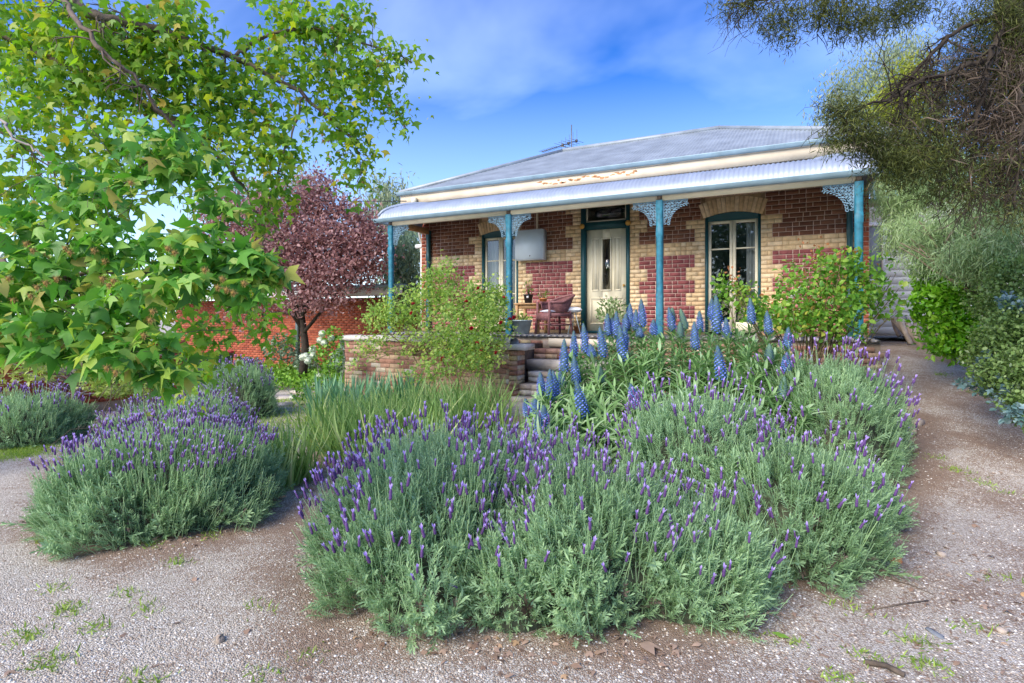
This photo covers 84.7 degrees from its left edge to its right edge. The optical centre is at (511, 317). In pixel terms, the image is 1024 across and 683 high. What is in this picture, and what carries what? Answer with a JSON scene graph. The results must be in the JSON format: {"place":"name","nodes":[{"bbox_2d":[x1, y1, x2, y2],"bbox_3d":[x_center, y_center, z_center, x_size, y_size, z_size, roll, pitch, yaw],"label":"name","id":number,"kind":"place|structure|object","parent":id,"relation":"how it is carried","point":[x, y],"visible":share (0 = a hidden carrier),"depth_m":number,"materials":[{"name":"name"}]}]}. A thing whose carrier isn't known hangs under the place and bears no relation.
{"place":"outdoors","nodes":[
{"label":"outdoors","id":0,"kind":"place"},
{"bbox_2d":[207,350,235,376],"bbox_3d":[-8.303,1.431,15.910,0.620,0.936,0.740,0,0,-4],"label":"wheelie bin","id":1,"kind":"object","parent":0,"point":[231,352],"visible":0.03,"depth_m":15.91,"materials":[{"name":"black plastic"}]},
{"bbox_2d":[153,190,406,201],"bbox_3d":[-19.209,-7.243,26.800,42.495,8.891,0.022,0,0,38],"label":"power line","id":2,"kind":"object","parent":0,"point":[337,200],"visible":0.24,"depth_m":14.63,"materials":[{"name":"black plastic"}]},
{"bbox_2d":[257,393,319,439],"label":"lawn","id":3,"kind":"structure","parent":0,"point":[283,410],"depth_m":8.95,"materials":[{"name":"green plant"}]},
{"bbox_2d":[0,0,1017,318],"label":"sky","id":4,"kind":"structure","parent":0,"point":[513,80],"materials":[{"name":"blue"}]},
{"bbox_2d":[0,320,1023,682],"bbox_3d":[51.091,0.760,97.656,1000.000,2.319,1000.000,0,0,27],"label":"ground","id":5,"kind":"structure","parent":0,"point":[938,436],"depth_m":3.05,"materials":[{"name":"grey gravel"}]},
{"bbox_2d":[0,440,80,462],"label":"lawn","id":6,"kind":"structure","parent":5,"relation":"on","point":[21,451],"depth_m":6.58,"materials":[{"name":"green plant"}]},
{"bbox_2d":[0,376,101,449],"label":"lavender bush","id":7,"kind":"object","parent":5,"relation":"on","point":[34,420],"visible":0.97,"depth_m":7.10,"materials":[{"name":"green plant"}]},
{"bbox_2d":[0,360,161,408],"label":"shrub","id":8,"kind":"object","parent":5,"relation":"on","point":[98,391],"visible":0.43,"depth_m":8.29,"materials":[{"name":"green plant"}]},
{"bbox_2d":[0,340,186,411],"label":"boundary wall","id":9,"kind":"structure","parent":5,"relation":"on","point":[102,401],"depth_m":9.60,"materials":[{"name":"red brick"}]},
{"bbox_2d":[0,253,213,327],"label":"gum tree","id":10,"kind":"object","parent":5,"relation":"on","point":[2,255],"visible":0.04,"depth_m":41.41,"materials":[{"name":"green plant"}]},
{"bbox_2d":[0,399,295,560],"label":"lavender bush","id":11,"kind":"object","parent":5,"relation":"on","point":[145,485],"visible":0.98,"depth_m":4.13,"materials":[{"name":"green plant"}]},
{"bbox_2d":[85,385,263,451],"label":"lavender bush","id":12,"kind":"object","parent":5,"relation":"on","point":[230,408],"visible":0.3,"depth_m":6.32,"materials":[{"name":"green plant"}]},
{"bbox_2d":[0,0,438,455],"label":"sweetgum tree","id":13,"kind":"object","parent":5,"relation":"on","point":[41,327],"visible":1,"depth_m":4.82,"materials":[{"name":"green plant"}]},
{"bbox_2d":[215,634,224,643],"bbox_3d":[-1.443,1.591,2.778,0.043,0.034,0.063,0,0,-36],"label":"loose stone","id":14,"kind":"object","parent":5,"relation":"on","point":[220,638],"visible":1,"depth_m":2.76,"materials":[{"name":"white stone"}]},
{"bbox_2d":[184,354,282,419],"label":"lavender bush","id":15,"kind":"object","parent":5,"relation":"on","point":[261,392],"visible":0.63,"depth_m":8.87,"materials":[{"name":"green plant"}]},
{"bbox_2d":[172,161,339,270],"bbox_3d":[-15.194,-3.783,33.790,9.336,11.774,4.866,0,0,-9],"label":"gum tree","id":16,"kind":"object","parent":5,"relation":"on","point":[252,188],"visible":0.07,"depth_m":33.20,"materials":[{"name":"green plant"}]},
{"bbox_2d":[277,402,292,406],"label":"paving slab","id":17,"kind":"structure","parent":5,"relation":"on","point":[284,404],"depth_m":10.19,"materials":[{"name":"stone"}]},
{"bbox_2d":[245,409,329,489],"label":"strap plant","id":18,"kind":"object","parent":5,"relation":"on","point":[300,469],"visible":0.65,"depth_m":5.39,"materials":[{"name":"green plant"}]},
{"bbox_2d":[275,395,300,399],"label":"paving slab","id":19,"kind":"structure","parent":5,"relation":"on","point":[284,396],"depth_m":11.69,"materials":[{"name":"stone"}]},
{"bbox_2d":[235,332,344,372],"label":"dark shrub","id":20,"kind":"object","parent":5,"relation":"on","point":[292,352],"visible":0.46,"depth_m":17.11,"materials":[{"name":"green plant"}]},
{"bbox_2d":[183,155,404,382],"bbox_3d":[-6.252,-1.260,16.092,6.419,6.781,3.151,0,0,11],"label":"plum tree","id":21,"kind":"object","parent":5,"relation":"on","point":[358,250],"visible":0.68,"depth_m":15.58,"materials":[{"name":"purple plant"}]},
{"bbox_2d":[251,362,344,389],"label":"ground cover","id":22,"kind":"object","parent":5,"relation":"on","point":[286,374],"visible":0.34,"depth_m":15.37,"materials":[{"name":"green plant"}]},
{"bbox_2d":[176,284,419,368],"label":"outbuilding","id":23,"kind":"structure","parent":5,"relation":"on","point":[346,323],"depth_m":19.75,"materials":[{"name":"red brick"}]},
{"bbox_2d":[289,326,345,400],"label":"snowball bush","id":24,"kind":"object","parent":5,"relation":"on","point":[309,356],"visible":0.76,"depth_m":10.49,"materials":[{"name":"green plant"}]},
{"bbox_2d":[285,367,436,420],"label":"iris clump","id":25,"kind":"object","parent":5,"relation":"on","point":[359,388],"visible":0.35,"depth_m":8.76,"materials":[{"name":"green plant"}]},
{"bbox_2d":[341,160,421,297],"bbox_3d":[-4.543,-1.992,21.779,3.605,8.274,5.111,0,0,-37],"label":"gum tree","id":26,"kind":"object","parent":5,"relation":"on","point":[388,195],"visible":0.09,"depth_m":21.51,"materials":[{"name":"green plant"}]},
{"bbox_2d":[286,378,480,466],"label":"strap plant","id":27,"kind":"object","parent":5,"relation":"on","point":[337,426],"visible":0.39,"depth_m":6.19,"materials":[{"name":"green plant"}]},
{"bbox_2d":[375,229,421,331],"bbox_3d":[-3.238,-0.652,17.379,2.085,5.386,2.438,0,0,-42],"label":"gum tree","id":28,"kind":"object","parent":5,"relation":"on","point":[405,272],"visible":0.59,"depth_m":17.20,"materials":[{"name":"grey plant"}]},
{"bbox_2d":[332,368,526,439],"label":"strap plant","id":29,"kind":"object","parent":5,"relation":"on","point":[465,401],"visible":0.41,"depth_m":7.53,"materials":[{"name":"green plant"}]},
{"bbox_2d":[291,399,587,654],"bbox_3d":[-0.535,1.138,3.848,2.015,1.075,2.198,0,0,27],"label":"lavender bush","id":30,"kind":"object","parent":5,"relation":"on","point":[387,543],"visible":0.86,"depth_m":3.17,"materials":[{"name":"green plant"}]},
{"bbox_2d":[342,335,542,400],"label":"retaining wall","id":31,"kind":"structure","parent":5,"relation":"on","point":[387,364],"depth_m":10.71,"materials":[{"name":"brick"}]},
{"bbox_2d":[340,249,521,388],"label":"rambling rose","id":32,"kind":"object","parent":31,"relation":"on","point":[490,311],"visible":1,"depth_m":9.61,"materials":[{"name":"green plant"}]},
{"bbox_2d":[464,374,525,439],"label":"strap plant","id":33,"kind":"object","parent":5,"relation":"on","point":[501,415],"visible":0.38,"depth_m":7.23,"materials":[{"name":"green plant"}]},
{"bbox_2d":[440,481,582,641],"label":"lavender bush","id":34,"kind":"object","parent":5,"relation":"on","point":[503,603],"visible":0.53,"depth_m":2.88,"materials":[{"name":"green plant"}]},
{"bbox_2d":[0,372,1023,682],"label":"weeds","id":35,"kind":"object","parent":5,"relation":"on","point":[64,606],"visible":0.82,"depth_m":2.81,"materials":[{"name":"green plant"}]},
{"bbox_2d":[1,398,1023,682],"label":"bark chips","id":36,"kind":"object","parent":5,"relation":"on","point":[819,620],"visible":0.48,"depth_m":2.88,"materials":[{"name":"brown wood"}]},
{"bbox_2d":[4,468,1023,682],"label":"leaf litter","id":37,"kind":"object","parent":5,"relation":"on","point":[521,648],"visible":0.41,"depth_m":2.75,"materials":[{"name":"brown plant"}]},
{"bbox_2d":[462,401,621,484],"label":"lavender bush","id":38,"kind":"object","parent":5,"relation":"on","point":[569,453],"visible":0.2,"depth_m":4.40,"materials":[{"name":"green plant"}]},
{"bbox_2d":[501,338,616,402],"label":"garden steps","id":39,"kind":"structure","parent":5,"relation":"on","point":[544,360],"depth_m":9.88,"materials":[{"name":"stone"}]},
{"bbox_2d":[488,426,721,648],"bbox_3d":[0.433,1.183,3.471,1.426,1.050,1.569,0,0,-25],"label":"lavender bush","id":40,"kind":"object","parent":5,"relation":"on","point":[590,588],"visible":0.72,"depth_m":2.96,"materials":[{"name":"green plant"}]},
{"bbox_2d":[373,125,901,391],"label":"cottage","id":41,"kind":"structure","parent":5,"relation":"on","point":[659,224],"depth_m":11.50,"materials":[{"name":"red brick"}]},
{"bbox_2d":[482,230,517,331],"bbox_3d":[-0.226,-0.857,13.490,0.980,2.415,0.290,0,0,27],"label":"french window","id":42,"kind":"structure","parent":41,"relation":"in","point":[495,235],"depth_m":13.56,"materials":[{"name":"beige paint"}]},
{"bbox_2d":[512,312,532,333],"bbox_3d":[0.204,0.125,11.577,0.474,0.450,0.437,0,0,27],"label":"galvanised planter","id":43,"kind":"object","parent":41,"relation":"on","point":[524,322],"visible":0.91,"depth_m":11.44,"materials":[{"name":"metal"}]},
{"bbox_2d":[514,303,546,333],"bbox_3d":[0.418,0.027,12.052,0.589,0.644,0.500,0,0,27],"label":"side table","id":44,"kind":"object","parent":41,"relation":"on","point":[524,306],"visible":0.52,"depth_m":11.90,"materials":[{"name":"brown wood"}]},
{"bbox_2d":[522,280,533,302],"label":"potted plant","id":45,"kind":"object","parent":44,"relation":"on","point":[528,297],"visible":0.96,"depth_m":11.94,"materials":[{"name":"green plant"}]},
{"bbox_2d":[536,288,549,301],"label":"potted succulent","id":46,"kind":"object","parent":44,"relation":"on","point":[544,299],"visible":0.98,"depth_m":12.02,"materials":[{"name":"green plant"}]},
{"bbox_2d":[515,229,546,260],"bbox_3d":[0.418,-1.641,12.826,0.684,0.677,0.299,0,0,27],"label":"meter box","id":47,"kind":"object","parent":41,"relation":"attached to","point":[530,245],"visible":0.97,"depth_m":12.71,"materials":[{"name":"metal"}]},
{"bbox_2d":[515,230,540,258],"bbox_3d":[0.360,-1.633,12.713,0.644,0.622,0.045,0,0,27],"label":"cabinet door","id":48,"kind":"structure","parent":47,"relation":"in","point":[527,243],"depth_m":12.71,"materials":[{"name":"metal"}]},
{"bbox_2d":[534,294,574,334],"bbox_3d":[0.933,-0.067,11.564,0.761,0.839,0.682,0,0,-25],"label":"wicker chair","id":49,"kind":"object","parent":41,"relation":"on","point":[561,307],"visible":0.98,"depth_m":11.36,"materials":[{"name":"wicker"}]},
{"bbox_2d":[539,310,568,312],"bbox_3d":[0.864,-0.115,11.519,0.440,0.090,0.480,0,0,-25],"label":"seat cushion","id":50,"kind":"object","parent":49,"relation":"on","point":[545,311],"visible":0.4,"depth_m":11.41,"materials":[{"name":"white fabric"}]},
{"bbox_2d":[540,125,582,152],"bbox_3d":[1.455,-4.963,15.881,1.608,0.970,0.241,0,0,-32],"label":"television antenna","id":51,"kind":"object","parent":41,"relation":"on","point":[565,144],"visible":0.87,"depth_m":15.90,"materials":[{"name":"metal"}]},
{"bbox_2d":[568,307,581,333],"bbox_3d":[1.268,0.071,11.534,0.340,0.563,0.296,0,0,10],"label":"stool","id":52,"kind":"object","parent":41,"relation":"on","point":[573,310],"visible":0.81,"depth_m":11.44,"materials":[{"name":"white fabric"}]},
{"bbox_2d":[573,318,583,332],"bbox_3d":[1.406,0.182,12.110,0.246,0.335,0.240,0,0,-34],"label":"terracotta pot","id":53,"kind":"object","parent":41,"relation":"on","point":[576,329],"visible":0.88,"depth_m":12.05,"materials":[{"name":"ceramic"}]},
{"bbox_2d":[587,228,625,330],"bbox_3d":[2.054,-0.807,12.222,0.905,2.215,0.101,0,0,27],"label":"door","id":54,"kind":"structure","parent":41,"relation":"in","point":[613,285],"depth_m":12.26,"materials":[{"name":"beige paint"}]},
{"bbox_2d":[595,295,627,327],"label":"variegated shrub","id":55,"kind":"object","parent":41,"relation":"on","point":[609,310],"visible":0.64,"depth_m":11.25,"materials":[{"name":"plant"}]},
{"bbox_2d":[705,212,760,334],"bbox_3d":[4.381,-0.857,11.122,1.020,2.415,0.290,0,0,27],"label":"french window","id":56,"kind":"structure","parent":41,"relation":"in","point":[753,230],"depth_m":11.06,"materials":[{"name":"beige paint"}]},
{"bbox_2d":[640,641,662,654],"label":"fallen leaf","id":57,"kind":"object","parent":5,"relation":"on","point":[648,646],"visible":0.94,"depth_m":2.69,"materials":[{"name":"beige plant"}]},
{"bbox_2d":[518,295,826,468],"bbox_3d":[1.730,0.676,6.043,3.548,1.890,2.184,0,0,-6],"label":"echium bush","id":58,"kind":"object","parent":5,"relation":"on","point":[589,403],"visible":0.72,"depth_m":6.06,"materials":[{"name":"green plant"}]},
{"bbox_2d":[560,457,799,643],"bbox_3d":[0.957,1.279,3.314,1.318,0.817,1.298,0,0,27],"label":"lavender bush","id":59,"kind":"object","parent":5,"relation":"on","point":[731,557],"visible":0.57,"depth_m":2.96,"materials":[{"name":"green plant"}]},
{"bbox_2d":[606,360,798,501],"bbox_3d":[1.472,1.016,4.462,1.506,1.375,1.518,0,0,5],"label":"lavender bush","id":60,"kind":"object","parent":5,"relation":"on","point":[677,426],"visible":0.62,"depth_m":4.16,"materials":[{"name":"green plant"}]},
{"bbox_2d":[772,632,788,637],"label":"fallen leaf","id":61,"kind":"object","parent":5,"relation":"on","point":[779,634],"visible":1,"depth_m":2.82,"materials":[{"name":"green plant"}]},
{"bbox_2d":[671,406,921,598],"bbox_3d":[1.890,1.145,3.921,1.518,1.094,1.519,0,0,27],"label":"lavender bush","id":62,"kind":"object","parent":5,"relation":"on","point":[819,504],"visible":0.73,"depth_m":3.48,"materials":[{"name":"green plant"}]},
{"bbox_2d":[710,236,913,367],"bbox_3d":[3.818,0.147,7.259,2.351,2.407,1.223,0,0,15],"label":"rose bush","id":63,"kind":"object","parent":5,"relation":"on","point":[842,315],"visible":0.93,"depth_m":7.13,"materials":[{"name":"green plant"}]},
{"bbox_2d":[749,331,921,489],"bbox_3d":[3.247,0.893,6.056,1.904,1.495,1.880,0,0,44],"label":"lavender bush","id":64,"kind":"object","parent":5,"relation":"on","point":[858,403],"visible":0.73,"depth_m":5.47,"materials":[{"name":"green plant"}]},
{"bbox_2d":[795,435,920,540],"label":"lavender bush","id":65,"kind":"object","parent":5,"relation":"on","point":[877,476],"visible":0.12,"depth_m":4.22,"materials":[{"name":"green plant"}]},
{"bbox_2d":[705,0,1023,269],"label":"tea tree","id":66,"kind":"object","parent":5,"relation":"on","point":[992,92],"visible":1,"depth_m":4.59,"materials":[{"name":"green plant"}]},
{"bbox_2d":[800,2,951,195],"bbox_3d":[11.531,-4.494,17.884,4.320,10.519,3.299,0,0,-26],"label":"gum tree","id":67,"kind":"object","parent":5,"relation":"on","point":[894,52],"visible":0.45,"depth_m":17.78,"materials":[{"name":"green plant"}]},
{"bbox_2d":[865,659,905,676],"bbox_3d":[1.687,1.583,2.540,0.155,0.029,0.041,0,0,43],"label":"stick","id":68,"kind":"object","parent":5,"relation":"on","point":[886,666],"visible":1,"depth_m":2.54,"materials":[{"name":"brown wood"}]},
{"bbox_2d":[890,556,902,563],"bbox_3d":[2.492,1.579,3.644,0.087,0.048,0.060,0,0,-12],"label":"loose stone","id":69,"kind":"object","parent":5,"relation":"on","point":[899,561],"visible":0.35,"depth_m":3.62,"materials":[{"name":"stone"}]},
{"bbox_2d":[867,600,928,610],"bbox_3d":[2.139,1.596,3.112,0.406,0.016,0.013,0,0,-12],"label":"stick","id":70,"kind":"object","parent":5,"relation":"on","point":[897,604],"visible":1,"depth_m":3.11,"materials":[{"name":"wood"}]},
{"bbox_2d":[889,579,932,594],"bbox_3d":[2.360,1.590,3.320,0.024,0.007,0.226,0,0,-33],"label":"stick","id":71,"kind":"object","parent":5,"relation":"on","point":[911,585],"visible":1,"depth_m":3.32,"materials":[{"name":"wood"}]},
{"bbox_2d":[855,48,969,336],"bbox_3d":[10.109,-3.139,14.217,3.032,7.719,2.701,0,0,27],"label":"golden conifer","id":72,"kind":"object","parent":5,"relation":"on","point":[905,65],"visible":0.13,"depth_m":14.27,"materials":[{"name":"green plant"}]},
{"bbox_2d":[910,419,924,426],"bbox_3d":[4.847,1.270,6.713,0.213,0.111,0.105,0,0,-34],"label":"edging stone","id":73,"kind":"object","parent":5,"relation":"on","point":[921,422],"visible":0.56,"depth_m":6.66,"materials":[{"name":"beige stone"}]},
{"bbox_2d":[891,313,959,364],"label":"stone bank","id":74,"kind":"structure","parent":5,"relation":"on","point":[899,327],"depth_m":10.57,"materials":[{"name":"beige stone"}]},
{"bbox_2d":[925,627,944,638],"bbox_3d":[2.135,1.596,2.835,0.038,0.019,0.108,0,0,-6],"label":"loose stone","id":75,"kind":"object","parent":5,"relation":"on","point":[936,634],"visible":1,"depth_m":2.82,"materials":[{"name":"stone"}]},
{"bbox_2d":[935,550,947,556],"bbox_3d":[2.888,1.592,3.769,0.055,0.042,0.063,0,0,3],"label":"loose stone","id":76,"kind":"object","parent":5,"relation":"on","point":[941,553],"visible":0.97,"depth_m":3.76,"materials":[{"name":"beige stone"}]},
{"bbox_2d":[864,133,1023,294],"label":"needle shrub","id":77,"kind":"object","parent":5,"relation":"on","point":[971,254],"visible":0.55,"depth_m":7.74,"materials":[{"name":"green plant"}]},
{"bbox_2d":[869,197,1023,335],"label":"weatherboard shed","id":78,"kind":"structure","parent":5,"relation":"on","point":[886,328],"depth_m":11.89,"materials":[{"name":"white paint"}]},
{"bbox_2d":[869,223,884,281],"bbox_3d":[7.680,-1.375,12.002,0.487,1.250,0.040,0,0,27],"label":"window","id":79,"kind":"structure","parent":78,"relation":"in","point":[871,231],"depth_m":11.98,"materials":[{"name":"white paint"}]},
{"bbox_2d":[896,246,1004,374],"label":"hedge shrub","id":80,"kind":"object","parent":5,"relation":"on","point":[941,305],"visible":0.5,"depth_m":7.64,"materials":[{"name":"green plant"}]},
{"bbox_2d":[952,289,1023,426],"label":"blue leaf creeper","id":81,"kind":"object","parent":5,"relation":"on","point":[1006,413],"visible":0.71,"depth_m":5.97,"materials":[{"name":"teal plant"}]},
{"bbox_2d":[956,250,1023,433],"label":"fine leaf shrub","id":82,"kind":"object","parent":5,"relation":"on","point":[1002,337],"visible":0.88,"depth_m":6.15,"materials":[{"name":"green plant"}]},
{"bbox_2d":[996,625,1009,633],"bbox_3d":[2.467,1.578,2.829,0.061,0.037,0.050,0,0,-28],"label":"loose stone","id":83,"kind":"object","parent":5,"relation":"on","point":[1001,629],"visible":1,"depth_m":2.81,"materials":[{"name":"white stone"}]},
{"bbox_2d":[755,278,809,337],"bbox_3d":[4.677,-0.146,9.751,0.876,1.029,0.544,0,0,27],"label":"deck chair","id":84,"kind":"object","parent":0,"point":[781,324],"visible":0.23,"depth_m":9.48,"materials":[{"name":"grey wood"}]}
]}

